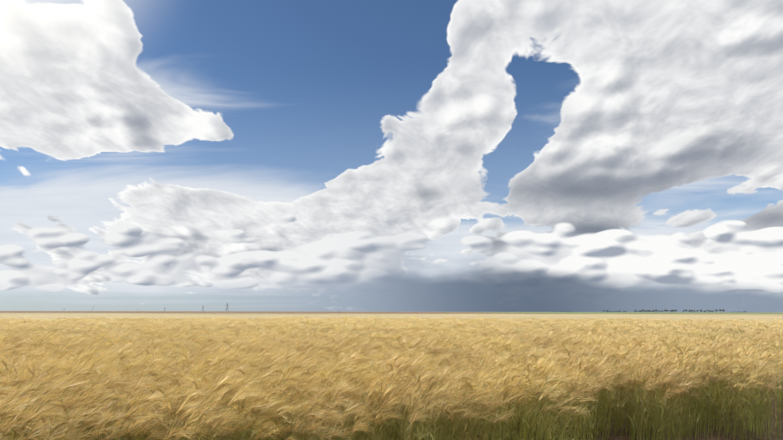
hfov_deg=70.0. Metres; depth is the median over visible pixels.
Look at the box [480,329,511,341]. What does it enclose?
barley
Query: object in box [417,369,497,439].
barley
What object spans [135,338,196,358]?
barley
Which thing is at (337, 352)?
barley
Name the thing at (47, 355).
barley
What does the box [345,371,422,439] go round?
barley
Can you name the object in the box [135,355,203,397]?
barley
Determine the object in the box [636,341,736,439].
barley
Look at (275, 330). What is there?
barley
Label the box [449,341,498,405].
barley
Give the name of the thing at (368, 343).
barley
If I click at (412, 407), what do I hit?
barley
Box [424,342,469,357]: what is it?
barley
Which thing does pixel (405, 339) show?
barley
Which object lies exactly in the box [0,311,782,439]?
ground
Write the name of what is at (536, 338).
barley
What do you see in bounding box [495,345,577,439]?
barley
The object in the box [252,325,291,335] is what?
barley
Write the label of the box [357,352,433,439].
barley
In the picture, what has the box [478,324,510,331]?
barley
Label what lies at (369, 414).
barley
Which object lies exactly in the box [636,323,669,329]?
barley
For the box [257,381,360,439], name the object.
barley
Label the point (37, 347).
barley
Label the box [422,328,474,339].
barley
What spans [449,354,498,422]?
barley
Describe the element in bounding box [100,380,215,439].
barley
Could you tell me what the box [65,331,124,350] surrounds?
barley
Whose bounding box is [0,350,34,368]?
barley
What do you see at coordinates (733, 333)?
barley
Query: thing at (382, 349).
barley
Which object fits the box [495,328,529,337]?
barley
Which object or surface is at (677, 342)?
barley
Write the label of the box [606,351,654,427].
barley
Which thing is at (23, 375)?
barley
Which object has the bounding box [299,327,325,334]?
barley
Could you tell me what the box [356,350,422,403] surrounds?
barley
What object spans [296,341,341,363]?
barley
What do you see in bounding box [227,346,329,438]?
barley
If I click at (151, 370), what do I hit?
barley
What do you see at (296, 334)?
barley
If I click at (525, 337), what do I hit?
barley
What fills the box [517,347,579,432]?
barley
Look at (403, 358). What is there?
barley
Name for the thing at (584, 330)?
barley
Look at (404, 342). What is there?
barley
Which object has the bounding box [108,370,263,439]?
barley
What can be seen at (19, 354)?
barley
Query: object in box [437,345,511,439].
barley
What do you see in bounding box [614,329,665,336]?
barley
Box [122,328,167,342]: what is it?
barley
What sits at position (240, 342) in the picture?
barley
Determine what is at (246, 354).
barley
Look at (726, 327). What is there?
barley
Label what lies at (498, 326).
barley
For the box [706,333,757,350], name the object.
barley
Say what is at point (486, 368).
barley
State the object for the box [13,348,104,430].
barley
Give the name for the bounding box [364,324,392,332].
barley
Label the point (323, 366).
barley
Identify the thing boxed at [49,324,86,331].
barley
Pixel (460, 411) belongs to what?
barley
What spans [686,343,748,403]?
barley
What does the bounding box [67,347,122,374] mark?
barley
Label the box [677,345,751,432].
barley
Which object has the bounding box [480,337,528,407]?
barley
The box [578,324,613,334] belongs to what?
barley
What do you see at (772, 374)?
barley
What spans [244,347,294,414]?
barley
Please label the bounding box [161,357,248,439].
barley
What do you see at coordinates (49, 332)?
barley
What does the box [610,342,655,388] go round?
barley
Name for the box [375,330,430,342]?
barley
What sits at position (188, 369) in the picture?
barley
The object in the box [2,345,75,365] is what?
barley
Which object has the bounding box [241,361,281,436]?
barley
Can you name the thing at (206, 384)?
barley
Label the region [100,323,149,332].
barley
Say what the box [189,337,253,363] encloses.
barley
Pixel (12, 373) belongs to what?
barley
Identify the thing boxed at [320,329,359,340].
barley
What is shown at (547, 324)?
barley
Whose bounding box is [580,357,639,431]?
barley
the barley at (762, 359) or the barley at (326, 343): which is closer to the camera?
the barley at (762, 359)
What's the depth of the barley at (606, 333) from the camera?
15.35 m
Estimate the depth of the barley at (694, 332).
14.66 m
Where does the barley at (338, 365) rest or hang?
on the ground
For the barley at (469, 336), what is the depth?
11.17 m
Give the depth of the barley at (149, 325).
17.88 m
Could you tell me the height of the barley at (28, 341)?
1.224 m
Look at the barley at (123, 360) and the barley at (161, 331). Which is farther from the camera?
the barley at (161, 331)
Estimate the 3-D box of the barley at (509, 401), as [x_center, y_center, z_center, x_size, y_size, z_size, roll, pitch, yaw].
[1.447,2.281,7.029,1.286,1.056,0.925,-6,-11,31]
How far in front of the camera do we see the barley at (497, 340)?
10.22 m
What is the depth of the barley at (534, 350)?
9.20 m
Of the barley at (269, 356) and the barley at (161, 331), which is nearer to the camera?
the barley at (269, 356)
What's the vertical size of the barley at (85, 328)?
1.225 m
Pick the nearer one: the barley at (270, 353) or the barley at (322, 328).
the barley at (270, 353)
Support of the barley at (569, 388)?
on the ground
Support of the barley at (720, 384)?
on the ground
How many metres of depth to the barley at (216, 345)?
10.14 m
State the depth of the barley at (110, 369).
6.10 m
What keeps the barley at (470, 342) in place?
on the ground
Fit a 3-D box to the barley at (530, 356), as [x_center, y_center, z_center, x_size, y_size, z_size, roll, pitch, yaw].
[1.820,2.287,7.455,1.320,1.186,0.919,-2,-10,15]
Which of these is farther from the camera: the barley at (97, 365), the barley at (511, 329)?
the barley at (511, 329)
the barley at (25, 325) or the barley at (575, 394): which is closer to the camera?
the barley at (575, 394)
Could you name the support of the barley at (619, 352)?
on the ground
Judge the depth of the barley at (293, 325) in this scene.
24.20 m
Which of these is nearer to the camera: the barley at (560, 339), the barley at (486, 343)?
the barley at (486, 343)
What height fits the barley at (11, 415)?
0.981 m
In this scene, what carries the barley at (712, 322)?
on the ground
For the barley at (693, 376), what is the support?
on the ground
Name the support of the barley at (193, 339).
on the ground
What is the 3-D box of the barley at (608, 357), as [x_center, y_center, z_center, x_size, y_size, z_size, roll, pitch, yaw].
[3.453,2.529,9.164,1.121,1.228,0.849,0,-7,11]
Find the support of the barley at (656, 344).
on the ground
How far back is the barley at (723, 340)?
11.32 m
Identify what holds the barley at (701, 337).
on the ground
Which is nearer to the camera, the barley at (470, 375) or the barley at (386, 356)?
the barley at (470, 375)
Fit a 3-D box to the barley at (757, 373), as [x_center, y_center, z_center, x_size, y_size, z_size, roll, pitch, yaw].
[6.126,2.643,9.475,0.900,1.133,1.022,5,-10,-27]
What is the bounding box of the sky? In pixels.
[0,0,782,311]
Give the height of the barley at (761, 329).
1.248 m
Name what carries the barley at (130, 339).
on the ground
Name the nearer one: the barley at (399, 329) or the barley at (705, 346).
the barley at (705, 346)
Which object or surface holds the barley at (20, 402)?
on the ground
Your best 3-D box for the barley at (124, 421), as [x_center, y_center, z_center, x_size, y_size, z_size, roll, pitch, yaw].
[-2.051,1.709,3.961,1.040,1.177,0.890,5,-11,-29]
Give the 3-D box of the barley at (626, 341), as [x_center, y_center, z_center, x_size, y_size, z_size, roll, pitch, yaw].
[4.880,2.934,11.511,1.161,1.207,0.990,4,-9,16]
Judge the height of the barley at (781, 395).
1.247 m
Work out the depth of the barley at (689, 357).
7.86 m
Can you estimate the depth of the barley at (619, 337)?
12.04 m
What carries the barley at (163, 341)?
on the ground
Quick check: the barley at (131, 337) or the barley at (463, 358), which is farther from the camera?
the barley at (131, 337)
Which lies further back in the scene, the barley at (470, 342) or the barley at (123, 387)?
the barley at (470, 342)
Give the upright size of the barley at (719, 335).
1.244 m
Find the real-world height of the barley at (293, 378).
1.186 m
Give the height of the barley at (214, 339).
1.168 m
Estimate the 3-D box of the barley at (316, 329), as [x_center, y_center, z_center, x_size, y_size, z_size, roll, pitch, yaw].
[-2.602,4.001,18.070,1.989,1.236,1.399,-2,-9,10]
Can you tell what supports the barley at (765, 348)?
on the ground
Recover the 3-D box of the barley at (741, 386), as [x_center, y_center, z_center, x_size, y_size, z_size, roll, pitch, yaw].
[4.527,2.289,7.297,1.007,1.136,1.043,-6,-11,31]
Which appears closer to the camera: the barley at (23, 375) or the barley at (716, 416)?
the barley at (23, 375)
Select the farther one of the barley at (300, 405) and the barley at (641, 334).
the barley at (641, 334)
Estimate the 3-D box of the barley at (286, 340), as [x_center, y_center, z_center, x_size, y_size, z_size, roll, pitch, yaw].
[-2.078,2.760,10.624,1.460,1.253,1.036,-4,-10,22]
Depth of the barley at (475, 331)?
15.14 m
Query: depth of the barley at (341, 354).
8.09 m
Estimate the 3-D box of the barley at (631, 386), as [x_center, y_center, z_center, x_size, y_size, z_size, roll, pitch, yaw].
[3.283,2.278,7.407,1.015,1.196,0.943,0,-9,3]
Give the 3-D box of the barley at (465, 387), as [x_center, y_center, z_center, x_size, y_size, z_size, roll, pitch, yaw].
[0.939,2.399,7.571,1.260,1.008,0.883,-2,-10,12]
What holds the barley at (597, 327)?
on the ground
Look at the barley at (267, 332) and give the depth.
13.74 m
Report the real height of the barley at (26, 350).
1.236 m
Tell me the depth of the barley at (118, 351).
8.63 m
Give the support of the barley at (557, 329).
on the ground
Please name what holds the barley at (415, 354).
on the ground
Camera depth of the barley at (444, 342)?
9.83 m
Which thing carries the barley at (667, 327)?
on the ground
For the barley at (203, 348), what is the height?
1.288 m
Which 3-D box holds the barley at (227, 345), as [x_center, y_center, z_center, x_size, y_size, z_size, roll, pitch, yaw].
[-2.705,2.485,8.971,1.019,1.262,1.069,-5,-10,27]
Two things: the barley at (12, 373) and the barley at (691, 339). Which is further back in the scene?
the barley at (691, 339)
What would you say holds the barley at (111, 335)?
on the ground
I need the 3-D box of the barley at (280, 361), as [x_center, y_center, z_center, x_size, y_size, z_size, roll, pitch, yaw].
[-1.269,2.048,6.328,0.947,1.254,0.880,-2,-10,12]
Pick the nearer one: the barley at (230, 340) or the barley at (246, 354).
the barley at (246, 354)
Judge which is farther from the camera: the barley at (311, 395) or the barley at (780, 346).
the barley at (780, 346)
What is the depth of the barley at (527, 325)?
21.48 m
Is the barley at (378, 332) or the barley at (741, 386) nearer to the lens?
the barley at (741, 386)
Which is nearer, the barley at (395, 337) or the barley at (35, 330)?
the barley at (395, 337)
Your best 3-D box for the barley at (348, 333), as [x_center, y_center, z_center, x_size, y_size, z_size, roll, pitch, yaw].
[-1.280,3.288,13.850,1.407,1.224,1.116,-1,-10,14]
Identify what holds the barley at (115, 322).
on the ground
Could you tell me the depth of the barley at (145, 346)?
10.32 m
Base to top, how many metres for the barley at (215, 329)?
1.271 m
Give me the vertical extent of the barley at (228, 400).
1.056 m
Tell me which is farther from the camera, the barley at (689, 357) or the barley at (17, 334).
the barley at (17, 334)
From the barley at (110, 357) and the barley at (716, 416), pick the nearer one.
the barley at (110, 357)
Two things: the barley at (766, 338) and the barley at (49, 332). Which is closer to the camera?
the barley at (766, 338)
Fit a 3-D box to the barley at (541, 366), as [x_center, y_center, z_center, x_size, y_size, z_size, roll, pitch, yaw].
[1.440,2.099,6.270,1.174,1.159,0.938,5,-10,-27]
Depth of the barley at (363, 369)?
5.87 m
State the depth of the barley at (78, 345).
9.44 m
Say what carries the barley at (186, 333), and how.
on the ground
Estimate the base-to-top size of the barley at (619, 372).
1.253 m
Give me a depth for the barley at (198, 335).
13.02 m
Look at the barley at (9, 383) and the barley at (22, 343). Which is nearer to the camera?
the barley at (9, 383)
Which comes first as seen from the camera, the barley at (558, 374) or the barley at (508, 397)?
the barley at (508, 397)
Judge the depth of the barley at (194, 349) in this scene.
8.09 m
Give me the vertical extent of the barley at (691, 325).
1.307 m
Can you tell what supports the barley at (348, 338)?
on the ground
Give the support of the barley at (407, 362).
on the ground
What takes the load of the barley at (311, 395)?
on the ground
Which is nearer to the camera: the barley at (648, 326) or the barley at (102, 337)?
the barley at (102, 337)
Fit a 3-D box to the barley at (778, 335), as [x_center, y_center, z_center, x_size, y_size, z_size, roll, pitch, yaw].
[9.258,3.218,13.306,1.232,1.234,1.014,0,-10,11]
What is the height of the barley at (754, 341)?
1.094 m
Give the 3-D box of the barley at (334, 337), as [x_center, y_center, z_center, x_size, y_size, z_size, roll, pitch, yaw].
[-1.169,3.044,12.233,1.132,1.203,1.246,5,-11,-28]
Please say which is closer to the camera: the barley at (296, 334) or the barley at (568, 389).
the barley at (568, 389)
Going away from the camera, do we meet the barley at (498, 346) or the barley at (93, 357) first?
the barley at (93, 357)
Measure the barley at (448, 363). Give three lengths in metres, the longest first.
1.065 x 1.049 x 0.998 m
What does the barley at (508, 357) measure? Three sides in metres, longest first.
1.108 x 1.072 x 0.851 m
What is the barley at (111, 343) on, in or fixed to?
on the ground
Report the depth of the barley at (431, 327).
18.51 m
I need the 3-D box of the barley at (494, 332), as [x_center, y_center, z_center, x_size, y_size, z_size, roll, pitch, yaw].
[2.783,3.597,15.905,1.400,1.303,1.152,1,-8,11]
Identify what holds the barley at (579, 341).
on the ground
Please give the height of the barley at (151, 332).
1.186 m
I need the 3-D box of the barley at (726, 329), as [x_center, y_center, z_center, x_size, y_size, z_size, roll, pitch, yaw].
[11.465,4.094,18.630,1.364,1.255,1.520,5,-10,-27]
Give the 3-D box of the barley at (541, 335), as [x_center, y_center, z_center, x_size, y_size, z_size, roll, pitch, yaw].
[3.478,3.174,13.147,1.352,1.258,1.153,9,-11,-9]
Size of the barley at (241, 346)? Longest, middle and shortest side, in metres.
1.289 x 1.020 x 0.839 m
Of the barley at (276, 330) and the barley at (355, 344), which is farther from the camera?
the barley at (276, 330)
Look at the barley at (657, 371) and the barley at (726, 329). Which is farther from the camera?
the barley at (726, 329)
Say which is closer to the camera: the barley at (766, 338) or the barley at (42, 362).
the barley at (42, 362)
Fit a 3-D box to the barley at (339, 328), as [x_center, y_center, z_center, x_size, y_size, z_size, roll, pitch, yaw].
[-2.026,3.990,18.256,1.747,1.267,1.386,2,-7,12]
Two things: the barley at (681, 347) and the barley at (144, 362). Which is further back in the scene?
the barley at (681, 347)
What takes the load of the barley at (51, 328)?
on the ground
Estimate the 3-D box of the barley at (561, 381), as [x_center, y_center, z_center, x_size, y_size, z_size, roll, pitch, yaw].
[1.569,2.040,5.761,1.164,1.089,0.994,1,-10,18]
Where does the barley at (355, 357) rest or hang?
on the ground
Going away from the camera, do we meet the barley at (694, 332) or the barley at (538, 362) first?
the barley at (538, 362)
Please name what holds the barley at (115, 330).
on the ground
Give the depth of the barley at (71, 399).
4.65 m
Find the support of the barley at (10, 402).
on the ground
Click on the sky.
(156, 155)
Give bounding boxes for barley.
[0,326,37,334]
[0,332,23,347]
[0,337,31,359]
[0,341,33,366]
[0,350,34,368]
[0,351,16,366]
[0,351,100,439]
[0,358,26,380]
[0,359,59,439]
[0,362,119,439]
[0,363,60,439]
[0,368,116,439]
[0,369,60,438]
[0,382,36,435]
[0,382,68,439]
[0,395,126,439]
[0,404,59,439]
[0,413,49,439]
[1,329,37,351]
[1,335,45,355]
[1,352,98,439]
[2,343,56,372]
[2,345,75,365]
[2,360,129,439]
[3,327,54,333]
[5,347,77,361]
[8,335,47,351]
[10,355,76,430]
[11,322,45,330]
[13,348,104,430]
[17,335,85,394]
[17,341,51,357]
[23,332,77,352]
[24,373,177,439]
[25,329,70,335]
[28,331,78,342]
[31,349,129,439]
[31,369,176,439]
[37,323,73,334]
[38,335,116,358]
[39,334,101,360]
[45,336,95,349]
[46,328,99,335]
[47,333,96,340]
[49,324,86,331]
[54,326,96,334]
[55,326,106,333]
[57,344,139,430]
[57,374,160,439]
[58,354,120,411]
[58,356,141,437]
[59,348,119,362]
[59,358,158,439]
[60,345,121,361]
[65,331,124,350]
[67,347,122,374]
[67,381,177,439]
[72,367,153,439]
[78,345,154,398]
[80,327,124,339]
[84,330,124,347]
[85,347,151,431]
[89,332,132,344]
[90,330,156,352]
[91,320,135,325]
[91,353,176,439]
[93,387,215,439]
[94,339,158,359]
[94,348,168,370]
[95,328,136,333]
[98,329,148,342]
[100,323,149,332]
[100,335,142,351]
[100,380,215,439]
[102,366,210,439]
[104,341,168,355]
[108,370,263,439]
[109,334,143,351]
[114,353,197,439]
[120,377,212,439]
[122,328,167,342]
[124,353,172,435]
[125,345,185,368]
[126,339,169,363]
[128,338,185,349]
[134,338,183,363]
[134,358,190,439]
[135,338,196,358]
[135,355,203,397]
[136,322,170,331]
[136,328,176,335]
[140,345,203,383]
[145,328,177,338]
[146,353,220,428]
[146,376,260,439]
[152,333,185,346]
[154,350,246,438]
[157,344,225,385]
[158,330,198,342]
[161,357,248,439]
[162,348,247,438]
[163,324,202,336]
[163,339,235,437]
[164,333,219,351]
[165,327,194,339]
[169,345,258,439]
[170,329,218,344]
[171,334,219,345]
[176,348,229,367]
[183,340,258,352]
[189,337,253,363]
[190,337,255,349]
[191,325,236,333]
[191,357,286,439]
[193,335,258,345]
[193,377,280,439]
[194,346,262,386]
[197,333,233,345]
[198,351,271,410]
[201,342,264,432]
[202,383,305,439]
[206,358,313,439]
[208,372,289,439]
[212,333,263,355]
[217,348,318,439]
[220,324,250,336]
[220,339,273,407]
[220,339,278,406]
[222,366,276,438]
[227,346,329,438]
[230,350,307,410]
[233,342,287,387]
[234,348,320,439]
[236,360,338,439]
[238,329,261,336]
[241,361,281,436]
[242,346,287,374]
[243,333,283,343]
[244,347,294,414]
[249,328,285,345]
[250,336,313,352]
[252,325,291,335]
[254,326,295,339]
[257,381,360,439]
[258,323,288,328]
[259,353,362,439]
[261,375,374,439]
[262,340,308,356]
[276,328,318,342]
[276,354,332,438]
[280,323,319,337]
[280,346,352,372]
[281,320,310,327]
[282,344,330,397]
[283,332,320,341]
[284,361,349,439]
[285,352,341,426]
[287,326,333,332]
[287,338,325,355]
[287,358,352,439]
[291,341,349,349]
[291,370,360,439]
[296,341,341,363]
[296,342,362,371]
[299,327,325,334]
[302,352,383,439]
[305,324,336,332]
[305,384,408,439]
[306,355,369,427]
[311,347,376,408]
[311,366,405,439]
[313,344,400,437]
[317,326,352,333]
[317,332,363,344]
[318,335,367,353]
[320,325,358,333]
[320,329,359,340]
[323,331,372,350]
[324,331,363,342]
[325,339,378,359]
[329,355,433,439]
[332,340,388,355]
[332,363,414,439]
[333,337,380,354]
[337,355,404,439]
[345,358,423,438]
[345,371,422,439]
[346,350,402,423]
[350,331,403,348]
[350,341,406,364]
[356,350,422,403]
[356,363,462,439]
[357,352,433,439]
[360,329,398,335]
[360,372,446,439]
[362,349,440,439]
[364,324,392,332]
[367,341,391,353]
[372,349,430,434]
[373,327,404,333]
[373,348,449,419]
[375,326,412,334]
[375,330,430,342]
[375,332,412,345]
[376,329,418,349]
[380,338,433,356]
[381,360,463,439]
[383,336,440,356]
[388,337,448,399]
[396,325,432,334]
[396,330,443,340]
[396,359,492,439]
[398,336,423,346]
[399,337,462,366]
[399,348,465,436]
[400,352,454,426]
[401,325,429,331]
[402,326,434,332]
[402,334,454,352]
[403,365,464,438]
[404,345,474,403]
[407,376,483,439]
[409,366,482,439]
[415,325,453,334]
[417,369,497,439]
[419,331,465,347]
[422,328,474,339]
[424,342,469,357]
[428,328,466,338]
[428,332,478,351]
[430,353,479,424]
[431,352,477,419]
[434,362,501,432]
[436,326,477,334]
[436,373,526,439]
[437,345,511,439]
[441,339,483,360]
[444,336,485,351]
[445,321,481,328]
[448,343,493,375]
[449,322,480,330]
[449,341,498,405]
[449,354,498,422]
[451,328,498,338]
[452,354,535,439]
[453,365,536,439]
[458,349,511,428]
[460,336,510,355]
[464,364,549,439]
[465,335,521,361]
[465,338,525,410]
[468,355,562,439]
[469,325,509,336]
[471,332,516,351]
[472,358,568,439]
[475,348,524,426]
[476,353,539,439]
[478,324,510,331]
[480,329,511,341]
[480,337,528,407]
[480,347,532,409]
[483,324,516,329]
[483,348,575,438]
[483,353,542,431]
[485,334,531,356]
[489,326,523,334]
[490,321,518,324]
[492,326,526,336]
[494,349,552,419]
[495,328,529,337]
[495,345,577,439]
[497,334,544,353]
[500,333,542,345]
[502,367,596,439]
[505,334,552,351]
[507,343,567,403]
[509,324,542,328]
[510,333,558,351]
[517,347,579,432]
[517,359,586,439]
[522,343,570,355]
[524,325,558,333]
[524,340,617,439]
[526,331,561,346]
[529,329,565,340]
[529,354,619,439]
[529,358,616,439]
[530,333,578,350]
[531,322,559,328]
[537,324,577,333]
[543,345,588,421]
[546,358,592,431]
[549,333,589,346]
[550,327,587,335]
[550,334,608,410]
[550,353,609,437]
[552,337,612,349]
[556,343,616,426]
[558,324,592,332]
[558,336,610,356]
[559,329,588,335]
[564,345,622,419]
[566,345,633,439]
[571,326,611,336]
[572,339,636,408]
[575,351,633,436]
[576,333,625,342]
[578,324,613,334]
[580,344,642,403]
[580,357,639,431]
[581,334,631,397]
[582,324,618,334]
[583,330,623,339]
[594,323,629,331]
[595,333,645,347]
[596,337,629,393]
[596,342,651,418]
[603,345,668,417]
[605,348,676,439]
[606,325,641,333]
[606,336,648,348]
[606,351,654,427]
[606,355,690,435]
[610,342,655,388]
[613,333,663,386]
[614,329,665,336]
[616,329,659,342]
[618,337,663,402]
[618,345,678,411]
[620,350,693,439]
[622,343,675,403]
[627,323,671,334]
[630,334,664,349]
[630,344,683,398]
[631,347,695,411]
[632,363,692,428]
[634,356,715,439]
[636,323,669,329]
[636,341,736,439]
[640,370,709,439]
[641,336,696,399]
[643,356,706,432]
[645,344,719,431]
[648,325,681,333]
[652,338,716,425]
[659,331,704,389]
[659,335,699,348]
[669,328,725,341]
[670,327,716,340]
[670,358,715,415]
[672,323,710,331]
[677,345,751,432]
[679,330,729,344]
[679,333,719,347]
[680,322,710,329]
[684,335,737,402]
[684,343,729,409]
[686,336,723,393]
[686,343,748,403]
[691,338,759,406]
[696,346,749,428]
[697,354,747,418]
[697,355,752,416]
[698,330,731,341]
[699,354,778,439]
[700,320,731,325]
[702,324,740,333]
[704,332,751,384]
[706,323,740,334]
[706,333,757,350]
[708,354,782,439]
[714,322,755,328]
[715,348,782,434]
[716,350,778,427]
[718,325,760,340]
[723,328,757,346]
[726,338,782,419]
[727,343,781,403]
[732,330,782,352]
[735,324,774,334]
[737,331,781,351]
[739,335,776,370]
[741,327,782,345]
[742,350,782,415]
[749,342,782,383]
[756,333,782,364]
[766,349,781,396]
[767,340,782,399]
[772,348,782,410]
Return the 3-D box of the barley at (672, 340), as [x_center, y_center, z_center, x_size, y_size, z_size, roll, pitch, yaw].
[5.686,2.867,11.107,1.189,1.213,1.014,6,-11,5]
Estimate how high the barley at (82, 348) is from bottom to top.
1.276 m
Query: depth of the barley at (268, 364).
5.52 m
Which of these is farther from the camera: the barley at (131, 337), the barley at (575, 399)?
the barley at (131, 337)
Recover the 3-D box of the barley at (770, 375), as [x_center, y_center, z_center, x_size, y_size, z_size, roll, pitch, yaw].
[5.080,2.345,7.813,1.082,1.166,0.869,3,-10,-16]
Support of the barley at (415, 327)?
on the ground
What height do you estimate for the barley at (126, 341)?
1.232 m
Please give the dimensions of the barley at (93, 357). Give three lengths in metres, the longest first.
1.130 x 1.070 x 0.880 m
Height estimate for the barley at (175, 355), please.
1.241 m
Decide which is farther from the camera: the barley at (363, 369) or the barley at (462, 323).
the barley at (462, 323)
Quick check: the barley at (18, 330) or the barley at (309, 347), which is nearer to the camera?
the barley at (309, 347)
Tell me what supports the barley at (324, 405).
on the ground
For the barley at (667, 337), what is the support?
on the ground
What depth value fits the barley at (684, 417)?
7.76 m
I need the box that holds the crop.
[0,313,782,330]
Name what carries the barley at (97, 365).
on the ground
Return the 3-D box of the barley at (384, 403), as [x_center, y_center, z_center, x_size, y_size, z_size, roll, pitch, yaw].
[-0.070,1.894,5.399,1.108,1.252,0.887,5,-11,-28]
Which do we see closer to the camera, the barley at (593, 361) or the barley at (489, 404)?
the barley at (489, 404)
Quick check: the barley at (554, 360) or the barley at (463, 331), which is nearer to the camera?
the barley at (554, 360)
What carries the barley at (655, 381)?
on the ground
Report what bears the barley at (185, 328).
on the ground
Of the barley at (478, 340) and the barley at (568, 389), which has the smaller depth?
the barley at (568, 389)
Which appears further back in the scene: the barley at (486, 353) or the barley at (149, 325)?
the barley at (149, 325)
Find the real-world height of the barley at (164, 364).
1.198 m
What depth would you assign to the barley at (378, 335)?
12.18 m
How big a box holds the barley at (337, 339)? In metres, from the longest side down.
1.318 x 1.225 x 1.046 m
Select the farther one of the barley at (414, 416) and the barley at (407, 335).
the barley at (407, 335)
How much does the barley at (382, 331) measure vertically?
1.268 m
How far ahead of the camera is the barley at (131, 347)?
8.94 m
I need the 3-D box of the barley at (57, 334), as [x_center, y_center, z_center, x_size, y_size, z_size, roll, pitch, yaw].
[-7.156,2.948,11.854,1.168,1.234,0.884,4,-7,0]
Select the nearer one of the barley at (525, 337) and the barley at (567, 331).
the barley at (525, 337)
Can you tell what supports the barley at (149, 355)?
on the ground
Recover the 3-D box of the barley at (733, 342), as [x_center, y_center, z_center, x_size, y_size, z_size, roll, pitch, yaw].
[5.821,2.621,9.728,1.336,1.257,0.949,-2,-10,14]
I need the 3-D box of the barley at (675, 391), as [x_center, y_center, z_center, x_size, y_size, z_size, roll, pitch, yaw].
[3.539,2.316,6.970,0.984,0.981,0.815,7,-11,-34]
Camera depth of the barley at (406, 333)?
12.88 m
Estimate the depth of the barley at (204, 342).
11.81 m
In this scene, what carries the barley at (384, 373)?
on the ground
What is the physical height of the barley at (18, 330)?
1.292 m
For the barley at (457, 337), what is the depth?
12.67 m
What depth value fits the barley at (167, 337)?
12.79 m
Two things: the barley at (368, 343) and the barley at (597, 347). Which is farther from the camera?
the barley at (368, 343)
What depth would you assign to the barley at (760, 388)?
7.33 m
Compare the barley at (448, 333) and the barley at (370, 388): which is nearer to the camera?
the barley at (370, 388)
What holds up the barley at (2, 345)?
on the ground
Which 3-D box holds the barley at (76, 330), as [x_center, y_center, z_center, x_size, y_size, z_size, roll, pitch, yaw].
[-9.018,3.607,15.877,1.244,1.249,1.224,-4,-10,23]
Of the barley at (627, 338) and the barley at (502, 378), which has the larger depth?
the barley at (627, 338)
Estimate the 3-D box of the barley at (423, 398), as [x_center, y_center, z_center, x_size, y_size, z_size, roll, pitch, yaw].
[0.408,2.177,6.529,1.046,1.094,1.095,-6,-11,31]
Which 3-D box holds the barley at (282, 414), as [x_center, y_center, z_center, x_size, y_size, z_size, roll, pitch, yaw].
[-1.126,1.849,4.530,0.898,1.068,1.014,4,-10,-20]
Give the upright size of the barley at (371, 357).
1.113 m
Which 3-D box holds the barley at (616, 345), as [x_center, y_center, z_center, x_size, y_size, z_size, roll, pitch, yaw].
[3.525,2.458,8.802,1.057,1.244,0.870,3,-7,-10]
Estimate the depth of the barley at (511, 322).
27.65 m
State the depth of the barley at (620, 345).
11.58 m
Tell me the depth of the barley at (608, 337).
12.49 m
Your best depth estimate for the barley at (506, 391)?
5.85 m
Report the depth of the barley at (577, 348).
9.37 m
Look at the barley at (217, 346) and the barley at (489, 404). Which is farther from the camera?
the barley at (217, 346)
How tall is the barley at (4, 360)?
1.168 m
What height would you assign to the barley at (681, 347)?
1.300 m
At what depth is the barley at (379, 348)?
10.75 m
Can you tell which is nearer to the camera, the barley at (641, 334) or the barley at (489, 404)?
the barley at (489, 404)
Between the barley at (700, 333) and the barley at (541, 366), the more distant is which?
the barley at (700, 333)
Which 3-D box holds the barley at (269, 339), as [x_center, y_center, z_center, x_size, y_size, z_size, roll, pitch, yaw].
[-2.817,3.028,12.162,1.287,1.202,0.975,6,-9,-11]
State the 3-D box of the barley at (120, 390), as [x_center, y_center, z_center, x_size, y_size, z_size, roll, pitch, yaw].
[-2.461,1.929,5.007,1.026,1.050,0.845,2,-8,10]
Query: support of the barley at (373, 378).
on the ground
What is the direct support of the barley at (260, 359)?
on the ground
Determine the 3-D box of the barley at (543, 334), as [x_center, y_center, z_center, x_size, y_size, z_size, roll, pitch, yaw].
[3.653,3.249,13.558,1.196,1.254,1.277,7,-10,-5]
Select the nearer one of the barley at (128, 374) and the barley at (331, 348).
the barley at (128, 374)
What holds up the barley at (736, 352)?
on the ground
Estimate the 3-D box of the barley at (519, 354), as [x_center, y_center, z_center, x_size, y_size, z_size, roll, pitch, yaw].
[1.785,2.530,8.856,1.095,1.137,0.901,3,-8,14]
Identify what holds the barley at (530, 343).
on the ground
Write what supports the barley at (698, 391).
on the ground
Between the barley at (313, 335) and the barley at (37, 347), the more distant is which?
the barley at (313, 335)
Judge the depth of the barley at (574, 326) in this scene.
21.00 m
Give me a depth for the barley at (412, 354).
8.39 m
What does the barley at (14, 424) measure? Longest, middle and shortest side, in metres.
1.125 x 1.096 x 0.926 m
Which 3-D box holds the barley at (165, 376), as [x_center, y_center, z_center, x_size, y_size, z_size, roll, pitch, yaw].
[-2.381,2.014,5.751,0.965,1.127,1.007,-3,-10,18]
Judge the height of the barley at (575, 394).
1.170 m
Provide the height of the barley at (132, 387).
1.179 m
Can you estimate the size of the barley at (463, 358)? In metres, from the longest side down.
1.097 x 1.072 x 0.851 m
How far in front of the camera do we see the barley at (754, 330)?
15.24 m
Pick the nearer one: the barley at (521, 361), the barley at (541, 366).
the barley at (541, 366)
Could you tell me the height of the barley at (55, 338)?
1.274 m
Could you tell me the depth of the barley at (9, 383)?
4.54 m
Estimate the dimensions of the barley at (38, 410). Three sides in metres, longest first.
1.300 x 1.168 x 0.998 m
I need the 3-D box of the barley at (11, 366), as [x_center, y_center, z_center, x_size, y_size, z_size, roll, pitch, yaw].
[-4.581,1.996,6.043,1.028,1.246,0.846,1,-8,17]
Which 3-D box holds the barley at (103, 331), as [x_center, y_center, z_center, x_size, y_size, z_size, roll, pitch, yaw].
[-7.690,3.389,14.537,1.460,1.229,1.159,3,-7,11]
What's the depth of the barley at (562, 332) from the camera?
15.82 m
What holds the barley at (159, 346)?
on the ground
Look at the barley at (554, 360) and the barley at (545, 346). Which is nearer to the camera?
the barley at (554, 360)
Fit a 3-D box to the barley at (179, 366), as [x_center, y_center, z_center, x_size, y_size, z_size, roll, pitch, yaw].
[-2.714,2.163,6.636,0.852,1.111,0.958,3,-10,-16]

